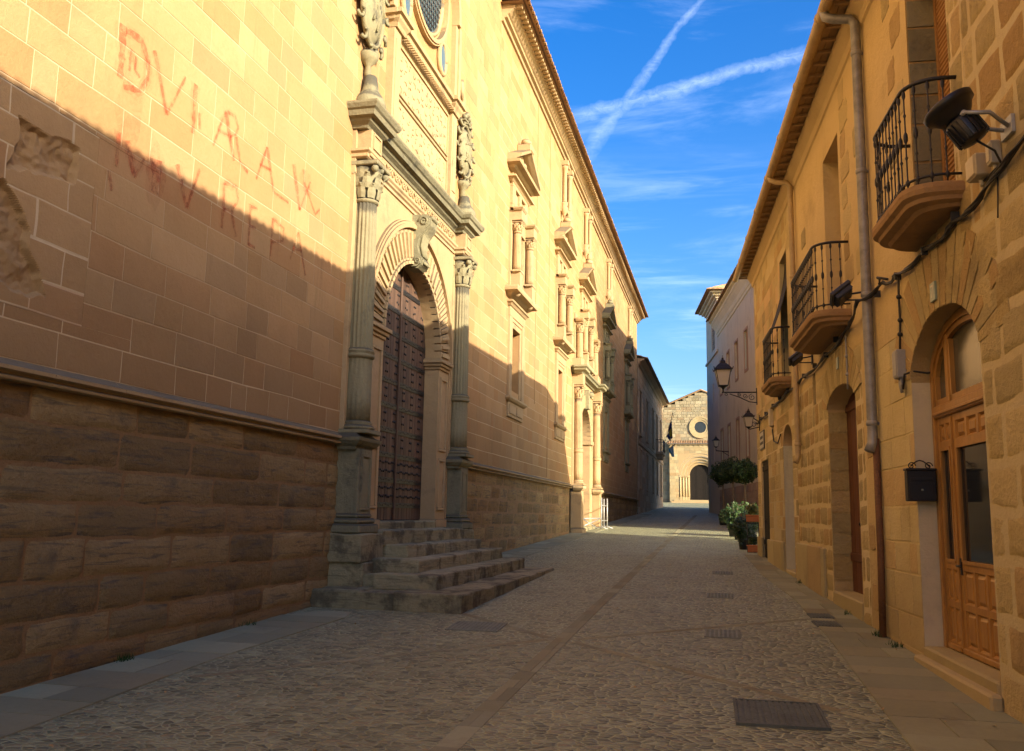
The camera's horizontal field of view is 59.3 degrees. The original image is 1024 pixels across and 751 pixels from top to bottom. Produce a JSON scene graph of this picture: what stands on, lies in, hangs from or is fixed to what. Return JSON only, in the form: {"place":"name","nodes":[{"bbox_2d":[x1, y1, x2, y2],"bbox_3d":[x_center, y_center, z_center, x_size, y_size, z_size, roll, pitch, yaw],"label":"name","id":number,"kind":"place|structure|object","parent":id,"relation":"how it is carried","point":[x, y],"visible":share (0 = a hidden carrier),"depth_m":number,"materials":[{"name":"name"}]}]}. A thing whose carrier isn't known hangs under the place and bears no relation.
{"place":"outdoors","nodes":[
{"label":"outdoors","id":0,"kind":"place"},
{"bbox_2d":[0,611,351,738],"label":"pavement","id":1,"kind":"structure","parent":0,"point":[25,708],"depth_m":7.82,"materials":[{"name":"stone"}]},
{"bbox_2d":[189,639,546,677],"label":"pavement","id":2,"kind":"structure","parent":0,"point":[280,667],"depth_m":8.59,"materials":[{"name":"stone"}]},
{"bbox_2d":[0,502,911,750],"bbox_3d":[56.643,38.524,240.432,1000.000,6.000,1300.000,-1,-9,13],"label":"ground","id":3,"kind":"structure","parent":0,"point":[569,695],"depth_m":7.84,"materials":[{"name":"grey stone"}]},
{"bbox_2d":[0,0,648,693],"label":"stone palace","id":4,"kind":"structure","parent":3,"relation":"on","point":[300,300],"depth_m":11.54,"materials":[{"name":"stone"}]},
{"bbox_2d":[505,139,540,422],"bbox_3d":[0.163,-2.764,25.087,0.760,8.007,2.800,-1,-9,13],"label":"window","id":5,"kind":"structure","parent":4,"relation":"in","point":[524,180],"depth_m":24.86,"materials":[{"name":"stone"}]},
{"bbox_2d":[553,217,577,442],"bbox_3d":[1.738,-1.706,31.773,0.760,8.007,2.800,-1,-9,13],"label":"window","id":6,"kind":"structure","parent":4,"relation":"in","point":[566,249],"depth_m":31.39,"materials":[{"name":"stone"}]},
{"bbox_2d":[560,160,573,221],"bbox_3d":[1.851,-6.621,32.941,0.620,2.120,1.300,-1,-9,13],"label":"attic window","id":7,"kind":"structure","parent":4,"relation":"in","point":[567,175],"depth_m":32.44,"materials":[{"name":"stone"}]},
{"bbox_2d":[582,208,592,259],"bbox_3d":[3.030,-5.829,37.943,0.620,2.120,1.300,-1,-9,13],"label":"attic window","id":8,"kind":"structure","parent":4,"relation":"in","point":[587,220],"depth_m":37.43,"materials":[{"name":"stone"}]},
{"bbox_2d":[579,259,597,375],"bbox_3d":[3.002,-2.452,37.259,0.760,4.816,2.800,-1,-9,13],"label":"window","id":9,"kind":"structure","parent":4,"relation":"in","point":[587,280],"depth_m":37.19,"materials":[{"name":"stone"}]},
{"bbox_2d":[602,300,616,462],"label":"window","id":10,"kind":"structure","parent":4,"relation":"in","point":[608,314],"depth_m":43.55,"materials":[{"name":"beige stone"}]},
{"bbox_2d":[605,258,613,300],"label":"attic window","id":11,"kind":"structure","parent":4,"relation":"in","point":[609,267],"depth_m":44.75,"materials":[{"name":"stone"}]},
{"bbox_2d":[624,338,634,472],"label":"window","id":12,"kind":"structure","parent":4,"relation":"in","point":[629,354],"depth_m":52.89,"materials":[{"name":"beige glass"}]},
{"bbox_2d":[627,306,633,340],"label":"attic window","id":13,"kind":"structure","parent":4,"relation":"in","point":[630,311],"depth_m":54.64,"materials":[{"name":"stone"}]},
{"bbox_2d":[310,527,553,613],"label":"stone steps","id":14,"kind":"structure","parent":3,"relation":"on","point":[450,570],"depth_m":13.24,"materials":[{"name":"grey stone"}]},
{"bbox_2d":[114,579,903,662],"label":"weed tufts","id":15,"kind":"object","parent":3,"relation":"on","point":[253,623],"visible":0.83,"depth_m":9.58,"materials":[{"name":"green plant"}]},
{"bbox_2d":[637,355,669,513],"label":"town building","id":16,"kind":"structure","parent":3,"relation":"on","point":[652,400],"depth_m":68.47,"materials":[{"name":"stone"}]},
{"bbox_2d":[639,388,642,437],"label":"window","id":17,"kind":"structure","parent":16,"relation":"in","point":[640,391],"depth_m":61.83,"materials":[{"name":"stone"}]},
{"bbox_2d":[639,447,642,489],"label":"window","id":18,"kind":"structure","parent":16,"relation":"in","point":[640,462],"depth_m":61.33,"materials":[{"name":"stone"}]},
{"bbox_2d":[646,398,648,443],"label":"window","id":19,"kind":"structure","parent":16,"relation":"in","point":[647,401],"depth_m":66.53,"materials":[{"name":"stone"}]},
{"bbox_2d":[646,453,649,491],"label":"window","id":20,"kind":"structure","parent":16,"relation":"in","point":[647,474],"depth_m":66.45,"materials":[{"name":"stone"}]},
{"bbox_2d":[652,408,654,449],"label":"window","id":21,"kind":"structure","parent":16,"relation":"in","point":[653,410],"depth_m":72.22,"materials":[{"name":"stone"}]},
{"bbox_2d":[652,458,654,493],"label":"window","id":22,"kind":"structure","parent":16,"relation":"in","point":[653,459],"depth_m":71.33,"materials":[{"name":"stone"}]},
{"bbox_2d":[656,414,658,451],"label":"window","id":23,"kind":"structure","parent":16,"relation":"in","point":[657,416],"depth_m":76.66,"materials":[{"name":"wood"}]},
{"bbox_2d":[656,461,658,495],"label":"window","id":24,"kind":"structure","parent":16,"relation":"in","point":[657,462],"depth_m":75.95,"materials":[{"name":"wood"}]},
{"bbox_2d":[660,420,661,451],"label":"window","id":25,"kind":"structure","parent":16,"relation":"in","point":[660,420],"depth_m":80.96,"materials":[{"name":"stone"}]},
{"bbox_2d":[660,465,662,496],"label":"window","id":26,"kind":"structure","parent":16,"relation":"in","point":[661,466],"depth_m":80.43,"materials":[{"name":"wood"}]},
{"bbox_2d":[663,413,672,447],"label":"flag","id":27,"kind":"object","parent":16,"relation":"attached to","point":[669,436],"visible":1,"depth_m":76.02,"materials":[{"name":"blue fabric"}]},
{"bbox_2d":[665,444,674,456],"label":"flag","id":28,"kind":"object","parent":16,"relation":"attached to","point":[671,450],"visible":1,"depth_m":77.28,"materials":[{"name":"blue fabric"}]},
{"bbox_2d":[662,389,708,502],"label":"stone church","id":29,"kind":"structure","parent":3,"relation":"on","point":[689,420],"depth_m":112.51,"materials":[{"name":"stone"}]},
{"bbox_2d":[689,416,707,437],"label":"round window","id":30,"kind":"structure","parent":29,"relation":"in","point":[698,426],"depth_m":112.96,"materials":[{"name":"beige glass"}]},
{"bbox_2d":[695,284,725,513],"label":"tower building","id":31,"kind":"structure","parent":3,"relation":"on","point":[710,297],"depth_m":63.44,"materials":[{"name":"white paint"}]},
{"bbox_2d":[707,461,730,524],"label":"bay tree","id":32,"kind":"object","parent":3,"relation":"on","point":[719,479],"visible":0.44,"depth_m":42.44,"materials":[{"name":"green plant"}]},
{"bbox_2d":[707,593,732,598],"bbox_3d":[3.254,3.449,14.072,0.400,0.037,0.620,-1,-7,13],"label":"manhole cover","id":33,"kind":"object","parent":3,"relation":"on","point":[721,595],"visible":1,"depth_m":14.01,"materials":[{"name":"metal"}]},
{"bbox_2d":[704,629,740,638],"bbox_3d":[2.419,2.976,10.342,0.400,0.036,0.550,-1,-7,13],"label":"manhole cover","id":34,"kind":"object","parent":3,"relation":"on","point":[720,633],"visible":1,"depth_m":10.27,"materials":[{"name":"metal"}]},
{"bbox_2d":[712,571,732,574],"bbox_3d":[4.192,3.940,17.931,0.400,0.037,0.600,-1,-7,13],"label":"manhole cover","id":35,"kind":"object","parent":3,"relation":"on","point":[724,572],"visible":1,"depth_m":17.90,"materials":[{"name":"metal"}]},
{"bbox_2d":[718,456,741,503],"bbox_3d":[9.741,5.099,39.522,1.353,3.146,1.343,-1,-9,13],"label":"bay tree","id":36,"kind":"object","parent":3,"relation":"on","point":[724,468],"visible":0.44,"depth_m":39.51,"materials":[{"name":"green plant"}]},
{"bbox_2d":[719,501,743,536],"bbox_3d":[7.891,5.082,32.044,0.951,1.292,0.892,6,-10,-28],"label":"potted shrub","id":37,"kind":"object","parent":3,"relation":"on","point":[727,511],"visible":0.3,"depth_m":32.01,"materials":[{"name":"green plant"}]},
{"bbox_2d":[706,263,758,514],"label":"plastered building","id":38,"kind":"structure","parent":3,"relation":"on","point":[730,319],"depth_m":51.91,"materials":[{"name":"grey paint"}]},
{"bbox_2d":[712,437,728,455],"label":"street lantern","id":39,"kind":"object","parent":38,"relation":"attached to","point":[715,440],"visible":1,"depth_m":55.58,"materials":[{"name":"metal"}]},
{"bbox_2d":[720,427,723,460],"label":"window","id":40,"kind":"structure","parent":38,"relation":"in","point":[721,429],"depth_m":57.99,"materials":[{"name":"wood"}]},
{"bbox_2d":[726,349,729,389],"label":"window","id":41,"kind":"structure","parent":38,"relation":"in","point":[728,387],"depth_m":55.60,"materials":[{"name":"glass"}]},
{"bbox_2d":[727,422,731,459],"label":"window","id":42,"kind":"structure","parent":38,"relation":"in","point":[728,424],"depth_m":55.58,"materials":[{"name":"wood"}]},
{"bbox_2d":[734,338,738,381],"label":"window","id":43,"kind":"structure","parent":38,"relation":"in","point":[736,340],"depth_m":52.88,"materials":[{"name":"stone"}]},
{"bbox_2d":[736,416,739,458],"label":"window","id":44,"kind":"structure","parent":38,"relation":"in","point":[738,417],"depth_m":52.15,"materials":[{"name":"stone"}]},
{"bbox_2d":[743,326,748,372],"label":"window","id":45,"kind":"structure","parent":38,"relation":"in","point":[745,370],"depth_m":49.52,"materials":[{"name":"stone"}]},
{"bbox_2d":[745,411,749,457],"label":"window","id":46,"kind":"structure","parent":38,"relation":"in","point":[745,411],"depth_m":48.81,"materials":[{"name":"stone"}]},
{"bbox_2d":[725,503,748,539],"bbox_3d":[7.589,4.862,30.089,0.867,1.241,0.830,5,-10,-26],"label":"potted shrub","id":47,"kind":"object","parent":3,"relation":"on","point":[730,521],"visible":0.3,"depth_m":30.05,"materials":[{"name":"green plant"}]},
{"bbox_2d":[728,458,757,504],"bbox_3d":[9.450,4.803,36.502,1.238,2.981,1.199,6,-10,-30],"label":"bay tree","id":48,"kind":"object","parent":3,"relation":"on","point":[748,473],"visible":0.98,"depth_m":36.43,"materials":[{"name":"green plant"}]},
{"bbox_2d":[731,511,754,549],"bbox_3d":[6.476,4.335,25.228,0.657,1.063,0.670,-1,-9,13],"label":"potted shrub","id":49,"kind":"object","parent":3,"relation":"on","point":[740,530],"visible":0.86,"depth_m":25.12,"materials":[{"name":"green plant"}]},
{"bbox_2d":[733,508,757,544],"bbox_3d":[7.115,4.588,27.366,0.758,1.103,0.690,5,-10,-24],"label":"potted shrub","id":50,"kind":"object","parent":3,"relation":"on","point":[754,527],"visible":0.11,"depth_m":27.24,"materials":[{"name":"green plant"}]},
{"bbox_2d":[740,501,758,534],"bbox_3d":[8.519,5.107,32.126,0.971,1.277,0.967,-1,-9,13],"label":"potted shrub","id":51,"kind":"object","parent":3,"relation":"on","point":[747,503],"visible":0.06,"depth_m":32.15,"materials":[{"name":"green plant"}]},
{"bbox_2d":[746,532,758,551],"bbox_3d":[6.443,4.440,24.016,0.388,0.542,0.316,-1,-9,13],"label":"terracotta planter","id":52,"kind":"object","parent":3,"relation":"on","point":[754,546],"visible":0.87,"depth_m":23.93,"materials":[{"name":"orange ceramic"}]},
{"bbox_2d":[747,522,758,551],"bbox_3d":[6.443,4.325,24.045,0.318,0.790,0.200,-1,-9,13],"label":"plant stand","id":53,"kind":"object","parent":3,"relation":"on","point":[747,531],"visible":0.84,"depth_m":24.00,"materials":[{"name":"metal"}]},
{"bbox_2d":[745,502,758,521],"bbox_3d":[6.471,3.671,24.176,0.401,0.522,0.373,-1,-9,13],"label":"terracotta planter","id":54,"kind":"object","parent":53,"relation":"on","point":[753,509],"visible":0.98,"depth_m":24.06,"materials":[{"name":"orange ceramic"}]},
{"bbox_2d":[733,698,830,730],"bbox_3d":[1.973,2.510,6.653,0.640,0.043,0.760,-1,-7,12],"label":"drain grate","id":55,"kind":"object","parent":3,"relation":"on","point":[781,714],"visible":0.99,"depth_m":6.59,"materials":[{"name":"metal"}]},
{"bbox_2d":[733,0,973,629],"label":"ochre house","id":56,"kind":"structure","parent":3,"relation":"on","point":[798,261],"depth_m":14.12,"materials":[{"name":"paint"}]},
{"bbox_2d":[712,355,756,404],"bbox_3d":[5.836,0.115,23.567,1.117,1.317,0.517,0,-9,9],"label":"street lantern","id":57,"kind":"object","parent":56,"relation":"attached to","point":[722,370],"visible":1,"depth_m":23.48,"materials":[{"name":"metal"}]},
{"bbox_2d":[742,409,759,430],"bbox_3d":[6.084,1.110,22.908,0.444,0.599,0.315,0,-9,9],"label":"street lantern","id":58,"kind":"object","parent":56,"relation":"attached to","point":[748,417],"visible":1,"depth_m":22.83,"materials":[{"name":"metal"}]},
{"bbox_2d":[760,429,764,450],"bbox_3d":[6.172,1.599,22.200,0.038,0.460,0.840,0,-9,9],"label":"street plaque","id":59,"kind":"object","parent":56,"relation":"attached to","point":[762,439],"visible":1,"depth_m":21.99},
{"bbox_2d":[762,460,769,557],"bbox_3d":[6.147,3.237,21.664,0.120,2.380,1.454,0,-9,9],"label":"door","id":60,"kind":"structure","parent":56,"relation":"in","point":[765,468],"depth_m":21.89,"materials":[{"name":"brown wood"}]},
{"bbox_2d":[768,408,773,431],"bbox_3d":[5.814,1.017,20.191,0.098,0.553,0.200,0,-9,9],"label":"junction box","id":61,"kind":"object","parent":56,"relation":"attached to","point":[771,417],"visible":1,"depth_m":20.12,"materials":[{"name":"beige plastic"}]},
{"bbox_2d":[772,429,780,443],"bbox_3d":[5.720,1.285,19.474,0.029,0.419,1.367,0,-9,9],"label":"wall cable","id":62,"kind":"object","parent":56,"relation":"attached to","point":[773,437],"depth_m":19.66,"materials":[{"name":"rubber"}]},
{"bbox_2d":[788,352,812,366],"bbox_3d":[4.816,-0.289,15.078,0.428,0.281,0.226,1,-9,0],"label":"floodlight","id":63,"kind":"object","parent":56,"relation":"attached to","point":[795,358],"visible":0.79,"depth_m":14.99,"materials":[{"name":"grey metal"}]},
{"bbox_2d":[836,357,838,369],"bbox_3d":[4.657,-0.176,12.859,0.037,0.170,0.130,0,-9,9],"label":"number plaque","id":64,"kind":"object","parent":56,"relation":"attached to","point":[837,363],"visible":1,"depth_m":12.81,"materials":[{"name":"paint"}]},
{"bbox_2d":[844,334,848,388],"bbox_3d":[4.536,-0.189,12.197,0.050,0.751,0.060,-4,-10,31],"label":"wall cable","id":65,"kind":"object","parent":56,"relation":"attached to","point":[846,357],"depth_m":12.19,"materials":[{"name":"grey plastic"}]},
{"bbox_2d":[845,393,862,593],"bbox_3d":[4.902,1.585,12.568,0.121,2.930,1.955,0,-9,9],"label":"door","id":66,"kind":"structure","parent":56,"relation":"in","point":[850,409],"depth_m":13.17,"materials":[{"name":"brown wood"}]},
{"bbox_2d":[754,135,1023,423],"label":"wall cable","id":67,"kind":"object","parent":56,"relation":"attached to","point":[956,217],"depth_m":8.60,"materials":[{"name":"rubber"}]},
{"bbox_2d":[817,0,1023,723],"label":"stone house","id":68,"kind":"structure","parent":3,"relation":"on","point":[950,564],"depth_m":8.38,"materials":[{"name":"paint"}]},
{"bbox_2d":[830,280,860,306],"bbox_3d":[4.108,-0.993,10.993,0.516,0.314,0.252,1,-9,0],"label":"floodlight","id":69,"kind":"object","parent":68,"relation":"attached to","point":[841,294],"visible":0.81,"depth_m":10.90,"materials":[{"name":"grey metal"}]},
{"bbox_2d":[892,349,906,392],"bbox_3d":[4.075,-0.041,9.459,0.108,0.453,0.160,0,-9,9],"label":"meter box","id":70,"kind":"object","parent":68,"relation":"attached to","point":[898,363],"visible":0.99,"depth_m":9.40,"materials":[{"name":"grey plastic"}]},
{"bbox_2d":[896,275,902,348],"bbox_3d":[4.102,-0.668,9.532,0.061,0.831,0.071,-4,-10,31],"label":"wall cable","id":71,"kind":"object","parent":68,"relation":"attached to","point":[899,320],"depth_m":9.52,"materials":[{"name":"rubber"}]},
{"bbox_2d":[901,370,929,388],"bbox_3d":[4.131,0.042,9.251,0.121,0.182,0.357,7,-10,-32],"label":"wall cable","id":72,"kind":"object","parent":68,"relation":"attached to","point":[903,384],"depth_m":9.26,"materials":[{"name":"rubber"}]},
{"bbox_2d":[903,460,936,501],"bbox_3d":[4.074,1.046,8.976,0.290,0.412,0.137,0,-9,9],"label":"mailbox","id":73,"kind":"object","parent":68,"relation":"attached to","point":[920,484],"visible":1,"depth_m":8.93,"materials":[{"name":"metal"}]},
{"bbox_2d":[929,281,936,302],"bbox_3d":[3.934,-0.780,8.395,0.037,0.180,0.150,0,-9,9],"label":"number plaque","id":74,"kind":"object","parent":68,"relation":"attached to","point":[933,291],"visible":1,"depth_m":8.35,"materials":[{"name":"paint"}]},
{"bbox_2d":[933,0,954,179],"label":"balcony door","id":75,"kind":"structure","parent":68,"relation":"in","point":[938,5],"depth_m":9.03,"materials":[{"name":"brown wood"}]},
{"bbox_2d":[930,307,1000,669],"bbox_3d":[4.120,0.940,8.043,0.141,3.140,1.965,0,-9,9],"label":"front door","id":76,"kind":"structure","parent":68,"relation":"in","point":[967,576],"depth_m":8.29,"materials":[{"name":"brown wood"}]},
{"bbox_2d":[923,87,1015,181],"bbox_3d":[3.382,-1.806,6.789,0.604,0.535,0.716,0,-9,9],"label":"floodlight","id":77,"kind":"object","parent":68,"relation":"attached to","point":[958,120],"visible":1,"depth_m":6.53,"materials":[{"name":"black metal"}]},
{"bbox_2d":[965,152,991,186],"bbox_3d":[3.662,-1.597,7.057,0.140,0.243,0.200,0,-9,9],"label":"junction box","id":78,"kind":"object","parent":68,"relation":"attached to","point":[978,169],"visible":0.89,"depth_m":6.98,"materials":[{"name":"beige plastic"}]},
{"bbox_2d":[985,140,1001,168],"bbox_3d":[3.650,-1.654,6.821,0.088,0.242,0.100,0,-9,9],"label":"junction box","id":79,"kind":"object","parent":68,"relation":"attached to","point":[992,160],"visible":0.78,"depth_m":6.79,"materials":[{"name":"beige plastic"}]},
{"bbox_2d":[997,177,998,217],"bbox_3d":[3.673,-1.354,6.806,0.012,0.322,0.060,0,-9,9],"label":"wall cable","id":80,"kind":"object","parent":68,"relation":"attached to","point":[997,197],"depth_m":6.80,"materials":[{"name":"rubber"}]},
{"bbox_2d":[462,613,552,637],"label":"pavement","id":81,"kind":"structure","parent":0,"point":[509,626],"depth_m":10.66,"materials":[{"name":"stone"}]},
{"bbox_2d":[445,621,507,631],"bbox_3d":[-0.415,2.989,10.695,0.620,0.037,0.660,-1,-7,10],"label":"manhole cover","id":82,"kind":"object","parent":81,"relation":"on","point":[477,626],"visible":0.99,"depth_m":10.63,"materials":[{"name":"metal"}]},
{"bbox_2d":[49,556,996,750],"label":"dead leaves","id":83,"kind":"object","parent":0,"point":[509,709],"visible":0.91,"depth_m":7.64,"materials":[{"name":"brown plant"}]},
{"bbox_2d":[430,515,696,750],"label":"pavement","id":84,"kind":"structure","parent":0,"point":[460,735],"depth_m":7.90,"materials":[{"name":"stone"}]},
{"bbox_2d":[503,514,650,557],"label":"pavement","id":85,"kind":"structure","parent":0,"point":[525,551],"depth_m":27.63,"materials":[{"name":"stone"}]},
{"bbox_2d":[583,498,612,529],"bbox_3d":[3.499,5.544,36.146,0.835,1.246,4.437,-1,-9,13],"label":"metal barrier","id":86,"kind":"object","parent":85,"relation":"on","point":[604,520],"visible":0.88,"depth_m":37.25,"materials":[{"name":"metal"}]},
{"bbox_2d":[530,0,820,473],"label":"sky","id":87,"kind":"structure","parent":0,"point":[678,108],"materials":[{"name":"blue"}]},
{"bbox_2d":[576,618,811,639],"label":"pavement","id":88,"kind":"structure","parent":0,"point":[690,629],"depth_m":10.66,"materials":[{"name":"stone"}]},
{"bbox_2d":[573,642,887,722],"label":"pavement","id":89,"kind":"structure","parent":0,"point":[747,687],"depth_m":7.71,"materials":[{"name":"stone"}]},
{"bbox_2d":[745,555,1023,750],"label":"pavement","id":90,"kind":"structure","parent":0,"point":[925,709],"depth_m":7.41,"materials":[{"name":"stone"}]},
{"bbox_2d":[806,613,835,618],"bbox_3d":[4.070,3.180,11.864,0.300,0.044,0.440,0,-7,9],"label":"gully grate","id":91,"kind":"object","parent":90,"relation":"on","point":[818,615],"visible":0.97,"depth_m":11.82,"materials":[{"name":"metal"}]},
{"bbox_2d":[811,620,842,626],"bbox_3d":[3.907,3.092,11.168,0.300,0.044,0.440,0,-7,9],"label":"gully grate","id":92,"kind":"object","parent":90,"relation":"on","point":[817,623],"visible":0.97,"depth_m":11.12,"materials":[{"name":"metal"}]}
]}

